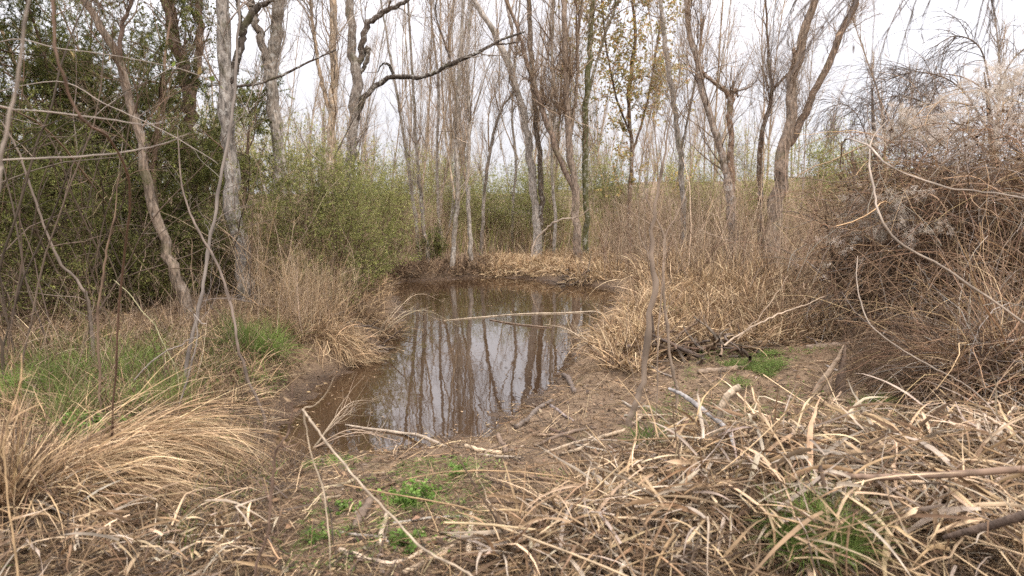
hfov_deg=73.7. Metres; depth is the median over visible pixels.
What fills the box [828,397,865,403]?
twig piece
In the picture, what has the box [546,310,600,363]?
fallen sapling
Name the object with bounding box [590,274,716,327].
grass tussock
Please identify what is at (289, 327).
grass tussock
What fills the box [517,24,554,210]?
bare tree
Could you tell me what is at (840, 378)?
splintered stump
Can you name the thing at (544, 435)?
twig piece
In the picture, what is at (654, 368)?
twig piece
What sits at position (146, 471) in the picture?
grass tussock
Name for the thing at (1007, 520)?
fallen branch
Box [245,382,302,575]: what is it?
weed stalk
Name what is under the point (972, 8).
sky
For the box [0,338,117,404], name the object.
green grass tuft
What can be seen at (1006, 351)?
vine covered shrub
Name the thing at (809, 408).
fallen branch
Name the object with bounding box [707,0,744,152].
bare tree
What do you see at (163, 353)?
fallen stick
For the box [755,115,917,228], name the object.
leafy shrub
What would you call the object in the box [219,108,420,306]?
leafy shrub
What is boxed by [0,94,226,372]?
bare shrub
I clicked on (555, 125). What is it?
tree
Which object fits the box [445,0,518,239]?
bare tree
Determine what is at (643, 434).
green grass tuft
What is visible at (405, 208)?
leafy shrub
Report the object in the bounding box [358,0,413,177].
bare tree
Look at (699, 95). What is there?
bare tree
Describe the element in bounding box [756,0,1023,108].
willow tree
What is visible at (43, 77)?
evergreen tree
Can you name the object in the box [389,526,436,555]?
leafy weed
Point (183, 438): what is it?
grass tussock
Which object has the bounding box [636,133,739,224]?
leafy shrub
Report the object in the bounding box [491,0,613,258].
pollard tree
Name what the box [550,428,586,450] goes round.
twig piece
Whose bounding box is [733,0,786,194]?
bare tree
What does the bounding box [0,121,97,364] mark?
bare sapling
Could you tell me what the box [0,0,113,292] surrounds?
evergreen tree
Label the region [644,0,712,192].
bare tree
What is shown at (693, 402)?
grey branch
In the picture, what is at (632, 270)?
grass tussock
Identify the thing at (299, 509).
twig piece
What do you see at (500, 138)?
bare tree
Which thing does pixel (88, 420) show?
leafy weed
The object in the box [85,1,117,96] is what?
bare tree
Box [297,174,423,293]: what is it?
leafy shrub
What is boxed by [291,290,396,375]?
grass tussock
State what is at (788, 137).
forked tree
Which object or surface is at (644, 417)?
twig piece
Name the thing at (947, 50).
willow tree
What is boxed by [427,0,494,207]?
bare tree
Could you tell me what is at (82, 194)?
leafy shrub
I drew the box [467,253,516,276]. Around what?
grass tussock
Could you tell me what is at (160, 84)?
evergreen tree
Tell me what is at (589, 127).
bare tree
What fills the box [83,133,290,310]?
bare shrub
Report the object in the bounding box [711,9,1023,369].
vine covered shrub
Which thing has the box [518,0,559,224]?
bare tree
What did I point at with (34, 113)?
leafy shrub
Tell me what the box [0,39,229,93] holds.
bramble cane
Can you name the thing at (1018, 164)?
vine covered shrub
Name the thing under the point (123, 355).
green grass tuft
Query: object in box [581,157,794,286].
bare shrub
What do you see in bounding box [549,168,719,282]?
bare shrub
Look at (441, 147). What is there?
bare tree
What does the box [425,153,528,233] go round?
leafy shrub
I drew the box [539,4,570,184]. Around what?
bare tree
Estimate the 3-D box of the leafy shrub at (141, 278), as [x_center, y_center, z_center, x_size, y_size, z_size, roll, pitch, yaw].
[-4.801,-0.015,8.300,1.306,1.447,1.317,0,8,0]
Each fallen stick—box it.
[134,334,200,379]
[378,512,388,545]
[464,444,501,454]
[466,513,474,557]
[496,432,509,454]
[534,427,596,446]
[544,436,593,453]
[723,296,825,345]
[737,276,787,338]
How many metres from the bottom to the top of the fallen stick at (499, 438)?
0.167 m
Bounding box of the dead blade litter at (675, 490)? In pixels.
[0,360,1023,575]
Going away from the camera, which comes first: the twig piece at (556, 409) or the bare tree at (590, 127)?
the twig piece at (556, 409)
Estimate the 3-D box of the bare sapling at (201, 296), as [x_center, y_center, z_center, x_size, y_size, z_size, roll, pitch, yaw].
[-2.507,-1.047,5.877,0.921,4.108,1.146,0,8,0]
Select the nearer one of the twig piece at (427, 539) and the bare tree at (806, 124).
the twig piece at (427, 539)
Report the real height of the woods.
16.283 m
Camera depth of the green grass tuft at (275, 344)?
6.95 m
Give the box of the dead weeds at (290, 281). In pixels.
[0,147,1023,441]
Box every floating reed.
[444,311,603,320]
[489,319,551,327]
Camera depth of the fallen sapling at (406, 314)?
9.86 m
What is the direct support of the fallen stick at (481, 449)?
on the ground at (306, 390)
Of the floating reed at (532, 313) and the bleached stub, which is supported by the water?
the floating reed at (532, 313)
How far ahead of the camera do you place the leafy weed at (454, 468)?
4.02 m
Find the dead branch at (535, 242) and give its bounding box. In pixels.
[530,205,589,261]
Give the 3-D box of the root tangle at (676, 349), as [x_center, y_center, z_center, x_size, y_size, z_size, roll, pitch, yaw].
[1.805,0.490,6.871,1.429,0.612,1.110,4,9,25]
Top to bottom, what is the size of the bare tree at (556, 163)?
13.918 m
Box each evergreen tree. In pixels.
[0,0,70,170]
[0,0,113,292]
[0,0,155,302]
[0,0,179,268]
[0,0,247,294]
[15,0,216,265]
[112,55,306,277]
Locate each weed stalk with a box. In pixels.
[0,354,42,575]
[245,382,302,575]
[318,454,336,558]
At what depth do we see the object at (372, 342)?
8.73 m
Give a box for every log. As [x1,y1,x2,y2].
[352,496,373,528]
[697,365,748,374]
[752,340,781,345]
[806,341,872,350]
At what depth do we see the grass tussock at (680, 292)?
8.74 m
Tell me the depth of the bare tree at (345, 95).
36.96 m
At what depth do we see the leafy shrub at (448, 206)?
21.98 m
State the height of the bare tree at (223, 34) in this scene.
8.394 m
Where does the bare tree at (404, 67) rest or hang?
on the ground at (306, 390)
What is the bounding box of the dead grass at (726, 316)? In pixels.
[0,202,1023,575]
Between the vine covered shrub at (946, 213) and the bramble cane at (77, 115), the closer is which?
the bramble cane at (77, 115)
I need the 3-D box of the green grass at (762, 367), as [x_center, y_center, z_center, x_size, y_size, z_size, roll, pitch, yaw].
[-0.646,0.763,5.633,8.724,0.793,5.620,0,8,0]
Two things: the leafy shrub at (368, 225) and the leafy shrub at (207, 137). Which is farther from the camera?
the leafy shrub at (207, 137)
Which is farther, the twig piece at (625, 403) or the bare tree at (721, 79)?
the bare tree at (721, 79)
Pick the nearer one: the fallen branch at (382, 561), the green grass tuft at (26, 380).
the fallen branch at (382, 561)
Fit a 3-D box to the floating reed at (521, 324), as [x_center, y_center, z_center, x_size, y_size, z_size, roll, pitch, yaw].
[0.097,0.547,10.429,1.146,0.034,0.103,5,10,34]
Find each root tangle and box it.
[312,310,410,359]
[546,251,625,286]
[612,312,768,371]
[655,314,770,364]
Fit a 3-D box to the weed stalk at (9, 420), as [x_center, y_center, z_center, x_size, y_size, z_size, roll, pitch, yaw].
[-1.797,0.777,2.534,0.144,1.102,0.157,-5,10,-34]
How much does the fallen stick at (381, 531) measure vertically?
0.056 m
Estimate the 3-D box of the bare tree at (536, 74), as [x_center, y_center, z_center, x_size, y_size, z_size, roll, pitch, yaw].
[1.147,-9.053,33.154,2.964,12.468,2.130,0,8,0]
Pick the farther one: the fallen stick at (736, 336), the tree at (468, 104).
the tree at (468, 104)
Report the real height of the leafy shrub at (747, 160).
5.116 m
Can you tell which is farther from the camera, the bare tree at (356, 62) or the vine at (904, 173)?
the bare tree at (356, 62)
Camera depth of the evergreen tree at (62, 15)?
12.70 m
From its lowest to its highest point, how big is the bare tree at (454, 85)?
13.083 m
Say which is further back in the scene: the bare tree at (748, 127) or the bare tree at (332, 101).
the bare tree at (748, 127)
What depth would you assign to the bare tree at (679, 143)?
14.56 m
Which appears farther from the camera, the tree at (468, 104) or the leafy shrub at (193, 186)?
the tree at (468, 104)
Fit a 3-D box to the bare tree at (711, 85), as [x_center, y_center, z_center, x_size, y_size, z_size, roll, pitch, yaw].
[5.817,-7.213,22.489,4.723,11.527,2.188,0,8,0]
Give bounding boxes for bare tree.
[31,0,214,318]
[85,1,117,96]
[161,0,362,301]
[183,3,225,223]
[213,0,329,271]
[234,3,324,190]
[266,1,327,146]
[277,0,391,229]
[317,0,542,217]
[318,4,363,169]
[321,32,375,167]
[357,0,392,206]
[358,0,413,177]
[376,12,432,213]
[379,0,445,189]
[398,66,443,182]
[406,1,452,212]
[424,0,488,232]
[424,0,506,226]
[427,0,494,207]
[429,6,466,190]
[435,0,482,220]
[443,0,497,221]
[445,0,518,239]
[445,48,480,210]
[457,0,509,198]
[461,0,579,257]
[510,0,561,198]
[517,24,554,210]
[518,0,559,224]
[519,0,582,249]
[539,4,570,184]
[544,3,575,188]
[557,8,611,217]
[564,16,598,216]
[591,0,639,226]
[620,0,741,258]
[635,0,672,195]
[639,0,789,261]
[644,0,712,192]
[673,1,742,168]
[678,0,724,188]
[684,0,751,190]
[694,0,745,227]
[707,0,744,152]
[717,0,811,265]
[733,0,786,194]
[735,28,772,196]
[785,0,847,236]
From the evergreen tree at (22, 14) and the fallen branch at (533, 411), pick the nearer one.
the fallen branch at (533, 411)
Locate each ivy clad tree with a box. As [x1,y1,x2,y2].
[124,0,236,271]
[523,0,670,253]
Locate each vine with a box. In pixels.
[50,0,130,444]
[839,138,1023,199]
[856,256,1006,430]
[868,120,1023,323]
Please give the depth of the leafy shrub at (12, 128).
7.44 m
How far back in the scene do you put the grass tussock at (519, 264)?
16.35 m
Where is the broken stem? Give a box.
[179,314,206,404]
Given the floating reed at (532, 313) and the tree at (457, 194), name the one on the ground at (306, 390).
the tree at (457, 194)
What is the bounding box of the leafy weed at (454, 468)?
[445,462,467,477]
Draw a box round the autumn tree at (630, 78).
[555,0,699,254]
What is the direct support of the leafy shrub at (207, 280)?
on the ground at (306, 390)
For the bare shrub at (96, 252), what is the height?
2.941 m
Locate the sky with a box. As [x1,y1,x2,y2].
[0,0,1023,193]
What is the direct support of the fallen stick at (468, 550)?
on the ground at (306, 390)
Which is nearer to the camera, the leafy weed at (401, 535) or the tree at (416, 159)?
the leafy weed at (401, 535)
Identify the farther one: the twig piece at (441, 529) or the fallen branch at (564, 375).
the fallen branch at (564, 375)
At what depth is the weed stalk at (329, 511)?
3.08 m
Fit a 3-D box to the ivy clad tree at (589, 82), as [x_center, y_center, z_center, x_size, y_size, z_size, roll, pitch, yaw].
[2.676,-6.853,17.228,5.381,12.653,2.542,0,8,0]
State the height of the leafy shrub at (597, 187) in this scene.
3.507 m
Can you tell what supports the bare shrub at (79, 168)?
on the ground at (306, 390)
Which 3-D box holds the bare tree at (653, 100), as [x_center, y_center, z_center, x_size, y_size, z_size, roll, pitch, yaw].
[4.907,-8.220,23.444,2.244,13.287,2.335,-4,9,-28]
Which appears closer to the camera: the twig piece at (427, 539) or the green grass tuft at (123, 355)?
the twig piece at (427, 539)
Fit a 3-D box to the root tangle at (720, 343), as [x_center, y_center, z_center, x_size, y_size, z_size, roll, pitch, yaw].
[2.164,0.526,7.012,0.905,0.386,1.122,-7,10,-40]
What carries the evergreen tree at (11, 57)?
on the ground at (306, 390)
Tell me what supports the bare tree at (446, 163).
on the ground at (306, 390)
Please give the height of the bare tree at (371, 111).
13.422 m
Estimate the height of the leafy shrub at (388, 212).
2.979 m
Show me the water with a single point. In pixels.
(431, 400)
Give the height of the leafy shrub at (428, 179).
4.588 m
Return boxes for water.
[273,277,622,459]
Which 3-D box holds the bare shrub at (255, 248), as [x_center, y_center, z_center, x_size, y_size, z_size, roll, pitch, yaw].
[-3.298,-0.791,8.799,2.777,2.284,2.246,-5,9,-31]
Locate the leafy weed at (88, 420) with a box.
[55,409,126,445]
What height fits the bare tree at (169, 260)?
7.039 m
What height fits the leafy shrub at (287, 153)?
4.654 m
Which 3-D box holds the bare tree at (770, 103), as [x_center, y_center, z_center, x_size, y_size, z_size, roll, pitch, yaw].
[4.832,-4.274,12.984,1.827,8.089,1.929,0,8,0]
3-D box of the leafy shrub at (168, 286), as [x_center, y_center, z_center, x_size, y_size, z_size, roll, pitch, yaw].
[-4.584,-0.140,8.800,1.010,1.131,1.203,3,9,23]
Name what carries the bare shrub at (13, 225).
on the ground at (306, 390)
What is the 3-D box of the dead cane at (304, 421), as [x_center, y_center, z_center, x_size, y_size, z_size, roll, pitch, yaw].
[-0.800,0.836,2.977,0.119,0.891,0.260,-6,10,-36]
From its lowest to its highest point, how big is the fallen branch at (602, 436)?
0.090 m
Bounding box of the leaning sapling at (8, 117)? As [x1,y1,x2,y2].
[0,0,30,191]
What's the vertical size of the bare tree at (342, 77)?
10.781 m
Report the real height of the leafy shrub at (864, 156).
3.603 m
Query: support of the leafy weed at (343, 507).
on the ground at (306, 390)
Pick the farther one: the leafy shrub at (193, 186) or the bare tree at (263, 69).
the bare tree at (263, 69)
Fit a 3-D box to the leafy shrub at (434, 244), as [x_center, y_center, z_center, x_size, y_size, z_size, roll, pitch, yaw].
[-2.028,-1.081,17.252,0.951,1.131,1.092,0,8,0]
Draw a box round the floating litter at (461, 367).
[276,277,618,456]
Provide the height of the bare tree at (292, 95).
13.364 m
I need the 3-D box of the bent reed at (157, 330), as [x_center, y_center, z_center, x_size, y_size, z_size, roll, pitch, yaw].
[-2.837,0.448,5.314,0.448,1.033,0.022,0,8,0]
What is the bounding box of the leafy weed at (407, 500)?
[377,478,442,509]
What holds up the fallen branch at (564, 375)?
on the ground at (306, 390)
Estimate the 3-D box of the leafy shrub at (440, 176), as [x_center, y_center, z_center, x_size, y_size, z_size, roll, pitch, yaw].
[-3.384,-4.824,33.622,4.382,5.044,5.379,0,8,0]
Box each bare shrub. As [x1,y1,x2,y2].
[0,0,193,382]
[0,0,218,305]
[0,42,298,324]
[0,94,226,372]
[23,132,275,316]
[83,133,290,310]
[136,141,360,310]
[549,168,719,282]
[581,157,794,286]
[662,141,842,278]
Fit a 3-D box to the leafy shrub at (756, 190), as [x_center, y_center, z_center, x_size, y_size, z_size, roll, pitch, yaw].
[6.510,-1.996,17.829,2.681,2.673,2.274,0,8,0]
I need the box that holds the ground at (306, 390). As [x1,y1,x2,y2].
[0,168,1023,575]
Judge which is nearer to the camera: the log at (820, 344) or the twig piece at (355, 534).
the twig piece at (355, 534)
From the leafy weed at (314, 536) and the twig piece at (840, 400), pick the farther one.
the twig piece at (840, 400)
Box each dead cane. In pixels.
[301,409,471,575]
[303,377,333,574]
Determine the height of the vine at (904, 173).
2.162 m
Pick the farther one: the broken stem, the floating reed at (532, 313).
the floating reed at (532, 313)
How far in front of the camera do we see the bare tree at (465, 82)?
20.62 m
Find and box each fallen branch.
[338,547,424,566]
[345,405,523,459]
[402,534,466,572]
[514,399,553,428]
[561,372,576,392]
[561,414,643,454]
[787,395,841,430]
[815,450,1023,481]
[943,510,1023,539]
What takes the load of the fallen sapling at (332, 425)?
on the ground at (306, 390)
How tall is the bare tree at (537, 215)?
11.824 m
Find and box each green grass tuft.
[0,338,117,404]
[22,323,182,383]
[195,301,308,364]
[617,414,684,447]
[745,468,908,575]
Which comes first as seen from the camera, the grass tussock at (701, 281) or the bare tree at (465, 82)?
the grass tussock at (701, 281)
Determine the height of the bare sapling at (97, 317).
2.070 m
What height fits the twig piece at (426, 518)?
0.043 m
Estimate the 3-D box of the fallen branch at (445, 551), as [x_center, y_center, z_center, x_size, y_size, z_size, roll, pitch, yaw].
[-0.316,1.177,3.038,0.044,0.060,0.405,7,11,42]
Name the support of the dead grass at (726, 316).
on the ground at (306, 390)
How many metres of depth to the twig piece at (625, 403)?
5.54 m
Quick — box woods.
[0,0,1023,217]
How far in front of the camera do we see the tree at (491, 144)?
18.12 m
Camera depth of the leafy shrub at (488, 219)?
20.23 m
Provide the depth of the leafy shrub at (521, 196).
21.65 m
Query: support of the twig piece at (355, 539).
on the ground at (306, 390)
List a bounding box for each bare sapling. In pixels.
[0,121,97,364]
[44,138,163,412]
[147,0,274,383]
[158,128,266,439]
[609,136,695,413]
[616,2,692,426]
[656,120,704,420]
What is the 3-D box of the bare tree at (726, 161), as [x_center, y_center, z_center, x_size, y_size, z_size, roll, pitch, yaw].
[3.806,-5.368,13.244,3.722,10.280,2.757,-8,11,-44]
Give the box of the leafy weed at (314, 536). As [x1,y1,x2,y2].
[301,521,334,545]
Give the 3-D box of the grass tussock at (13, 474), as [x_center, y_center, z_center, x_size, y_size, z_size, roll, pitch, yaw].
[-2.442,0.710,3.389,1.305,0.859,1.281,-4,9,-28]
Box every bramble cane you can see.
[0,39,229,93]
[0,81,217,163]
[0,105,162,124]
[2,133,188,160]
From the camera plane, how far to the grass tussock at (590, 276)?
15.12 m
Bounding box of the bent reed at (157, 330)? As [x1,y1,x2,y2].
[114,280,179,393]
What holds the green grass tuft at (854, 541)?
on the ground at (306, 390)
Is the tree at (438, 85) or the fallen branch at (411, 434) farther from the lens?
the tree at (438, 85)
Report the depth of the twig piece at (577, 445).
4.32 m
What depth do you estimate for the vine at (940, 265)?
4.13 m
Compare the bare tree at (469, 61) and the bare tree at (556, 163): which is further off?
the bare tree at (469, 61)
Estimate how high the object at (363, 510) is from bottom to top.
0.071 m
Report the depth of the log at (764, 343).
7.13 m
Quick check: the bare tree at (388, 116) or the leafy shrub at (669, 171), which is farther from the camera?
the leafy shrub at (669, 171)
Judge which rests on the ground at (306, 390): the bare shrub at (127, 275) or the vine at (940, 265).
the bare shrub at (127, 275)
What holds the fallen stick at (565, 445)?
on the ground at (306, 390)
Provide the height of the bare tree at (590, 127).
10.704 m
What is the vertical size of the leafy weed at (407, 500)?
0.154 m
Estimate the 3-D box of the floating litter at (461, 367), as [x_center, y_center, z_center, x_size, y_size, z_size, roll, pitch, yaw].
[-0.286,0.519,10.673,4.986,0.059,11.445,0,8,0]
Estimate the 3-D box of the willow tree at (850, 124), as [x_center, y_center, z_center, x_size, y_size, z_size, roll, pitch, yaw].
[6.475,-2.401,12.149,3.401,4.632,2.193,0,8,0]
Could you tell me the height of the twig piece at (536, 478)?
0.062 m
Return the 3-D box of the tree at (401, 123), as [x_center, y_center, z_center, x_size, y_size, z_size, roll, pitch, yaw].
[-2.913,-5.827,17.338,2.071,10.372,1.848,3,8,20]
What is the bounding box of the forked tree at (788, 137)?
[751,0,907,264]
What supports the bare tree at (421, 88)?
on the ground at (306, 390)
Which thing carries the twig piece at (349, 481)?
on the ground at (306, 390)
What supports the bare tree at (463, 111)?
on the ground at (306, 390)
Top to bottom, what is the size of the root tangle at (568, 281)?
1.035 m
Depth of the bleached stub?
4.02 m
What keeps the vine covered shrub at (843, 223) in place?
on the ground at (306, 390)
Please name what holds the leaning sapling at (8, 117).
on the ground at (306, 390)
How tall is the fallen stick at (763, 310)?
0.567 m
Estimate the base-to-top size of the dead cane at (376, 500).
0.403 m
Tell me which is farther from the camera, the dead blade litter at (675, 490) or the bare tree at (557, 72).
the bare tree at (557, 72)
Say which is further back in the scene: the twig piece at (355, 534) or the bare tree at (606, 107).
the bare tree at (606, 107)
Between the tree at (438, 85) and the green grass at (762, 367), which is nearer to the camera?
the green grass at (762, 367)
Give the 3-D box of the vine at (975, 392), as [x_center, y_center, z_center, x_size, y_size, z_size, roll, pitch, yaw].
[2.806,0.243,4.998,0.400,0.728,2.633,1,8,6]
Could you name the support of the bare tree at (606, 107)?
on the ground at (306, 390)
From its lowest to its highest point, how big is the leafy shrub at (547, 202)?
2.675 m
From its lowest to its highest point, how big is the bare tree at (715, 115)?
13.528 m
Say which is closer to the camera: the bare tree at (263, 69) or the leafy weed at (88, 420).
the leafy weed at (88, 420)
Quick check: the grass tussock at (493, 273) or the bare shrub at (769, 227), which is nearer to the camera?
the bare shrub at (769, 227)
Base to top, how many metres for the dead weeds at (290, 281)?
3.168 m
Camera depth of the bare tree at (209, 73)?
24.18 m
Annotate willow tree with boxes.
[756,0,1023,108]
[785,12,978,184]
[816,5,1023,171]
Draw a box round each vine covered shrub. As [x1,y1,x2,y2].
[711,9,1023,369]
[753,188,1023,450]
[757,76,1018,314]
[821,25,1023,320]
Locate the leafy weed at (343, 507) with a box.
[325,498,361,514]
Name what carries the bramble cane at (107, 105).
on the ground at (306, 390)
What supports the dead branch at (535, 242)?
on the ground at (306, 390)
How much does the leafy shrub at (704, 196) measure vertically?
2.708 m
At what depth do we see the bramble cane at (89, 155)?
2.86 m
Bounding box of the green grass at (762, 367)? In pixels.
[0,299,1005,573]
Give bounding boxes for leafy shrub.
[0,19,132,237]
[0,80,89,292]
[0,102,190,306]
[0,195,153,326]
[0,225,41,324]
[4,87,135,223]
[52,228,168,314]
[109,80,271,285]
[111,237,214,306]
[144,89,268,217]
[180,221,235,295]
[198,105,344,230]
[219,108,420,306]
[271,132,409,217]
[284,106,394,195]
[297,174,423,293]
[335,145,438,276]
[365,133,463,216]
[369,163,433,251]
[403,141,480,206]
[403,150,487,240]
[413,223,448,260]
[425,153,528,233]
[436,165,528,250]
[473,155,571,246]
[488,140,589,214]
[506,169,597,250]
[544,130,643,214]
[565,140,669,237]
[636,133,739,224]
[657,166,737,240]
[693,117,814,205]
[716,164,805,254]
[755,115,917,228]
[810,141,938,227]
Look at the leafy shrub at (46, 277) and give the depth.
7.38 m
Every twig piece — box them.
[294,508,332,511]
[312,494,340,500]
[320,475,360,488]
[340,531,387,539]
[353,530,394,541]
[393,514,466,523]
[409,533,462,541]
[439,528,492,532]
[520,473,567,480]
[532,432,556,436]
[543,465,594,480]
[549,404,573,420]
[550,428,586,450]
[576,444,611,452]
[621,400,649,408]
[637,414,681,418]
[649,364,671,376]
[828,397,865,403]
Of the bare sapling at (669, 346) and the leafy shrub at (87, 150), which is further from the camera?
the leafy shrub at (87, 150)
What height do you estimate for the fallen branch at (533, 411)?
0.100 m
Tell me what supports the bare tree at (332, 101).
on the ground at (306, 390)
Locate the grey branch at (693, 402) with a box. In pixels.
[668,387,734,451]
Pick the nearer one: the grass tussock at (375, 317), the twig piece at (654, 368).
the twig piece at (654, 368)
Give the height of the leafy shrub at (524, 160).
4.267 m
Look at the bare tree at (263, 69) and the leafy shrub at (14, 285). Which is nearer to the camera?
the leafy shrub at (14, 285)
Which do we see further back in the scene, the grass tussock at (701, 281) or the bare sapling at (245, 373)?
the grass tussock at (701, 281)
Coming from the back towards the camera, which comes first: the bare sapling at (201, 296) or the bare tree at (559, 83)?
the bare tree at (559, 83)
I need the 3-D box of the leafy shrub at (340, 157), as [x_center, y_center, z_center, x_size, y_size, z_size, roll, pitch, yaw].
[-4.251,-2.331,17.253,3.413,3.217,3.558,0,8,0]
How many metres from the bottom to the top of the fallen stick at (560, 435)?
0.084 m
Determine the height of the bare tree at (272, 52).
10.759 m
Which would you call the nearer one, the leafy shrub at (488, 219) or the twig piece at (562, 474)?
the twig piece at (562, 474)
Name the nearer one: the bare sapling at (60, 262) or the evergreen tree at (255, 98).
the bare sapling at (60, 262)
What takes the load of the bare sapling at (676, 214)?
on the ground at (306, 390)
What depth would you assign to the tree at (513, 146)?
20.51 m
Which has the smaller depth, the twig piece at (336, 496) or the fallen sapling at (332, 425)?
the twig piece at (336, 496)
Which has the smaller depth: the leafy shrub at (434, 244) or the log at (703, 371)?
the log at (703, 371)
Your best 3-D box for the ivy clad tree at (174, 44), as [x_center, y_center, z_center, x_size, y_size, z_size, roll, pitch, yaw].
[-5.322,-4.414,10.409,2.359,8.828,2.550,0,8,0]
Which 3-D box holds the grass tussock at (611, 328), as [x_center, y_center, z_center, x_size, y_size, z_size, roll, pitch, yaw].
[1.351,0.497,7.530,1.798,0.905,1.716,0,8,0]
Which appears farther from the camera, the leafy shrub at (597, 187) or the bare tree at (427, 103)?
the bare tree at (427, 103)
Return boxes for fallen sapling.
[313,375,410,447]
[377,290,453,335]
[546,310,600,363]
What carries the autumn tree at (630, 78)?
on the ground at (306, 390)
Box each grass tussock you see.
[0,358,156,551]
[0,376,250,571]
[46,325,318,504]
[233,289,354,352]
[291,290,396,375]
[332,285,423,340]
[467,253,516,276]
[501,250,557,275]
[555,249,616,285]
[556,297,704,361]
[590,223,723,298]
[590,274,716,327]
[616,271,736,322]
[647,235,792,298]
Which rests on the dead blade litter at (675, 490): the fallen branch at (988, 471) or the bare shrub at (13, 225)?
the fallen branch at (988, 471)
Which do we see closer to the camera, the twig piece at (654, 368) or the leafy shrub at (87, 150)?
the twig piece at (654, 368)
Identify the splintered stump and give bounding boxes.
[812,342,846,395]
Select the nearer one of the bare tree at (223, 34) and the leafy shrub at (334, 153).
the bare tree at (223, 34)
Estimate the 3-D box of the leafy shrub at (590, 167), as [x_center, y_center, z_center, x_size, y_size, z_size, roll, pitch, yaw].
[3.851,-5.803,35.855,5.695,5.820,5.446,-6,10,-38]
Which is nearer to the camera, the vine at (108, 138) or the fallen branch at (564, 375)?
the vine at (108, 138)
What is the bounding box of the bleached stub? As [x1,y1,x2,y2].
[715,384,740,456]

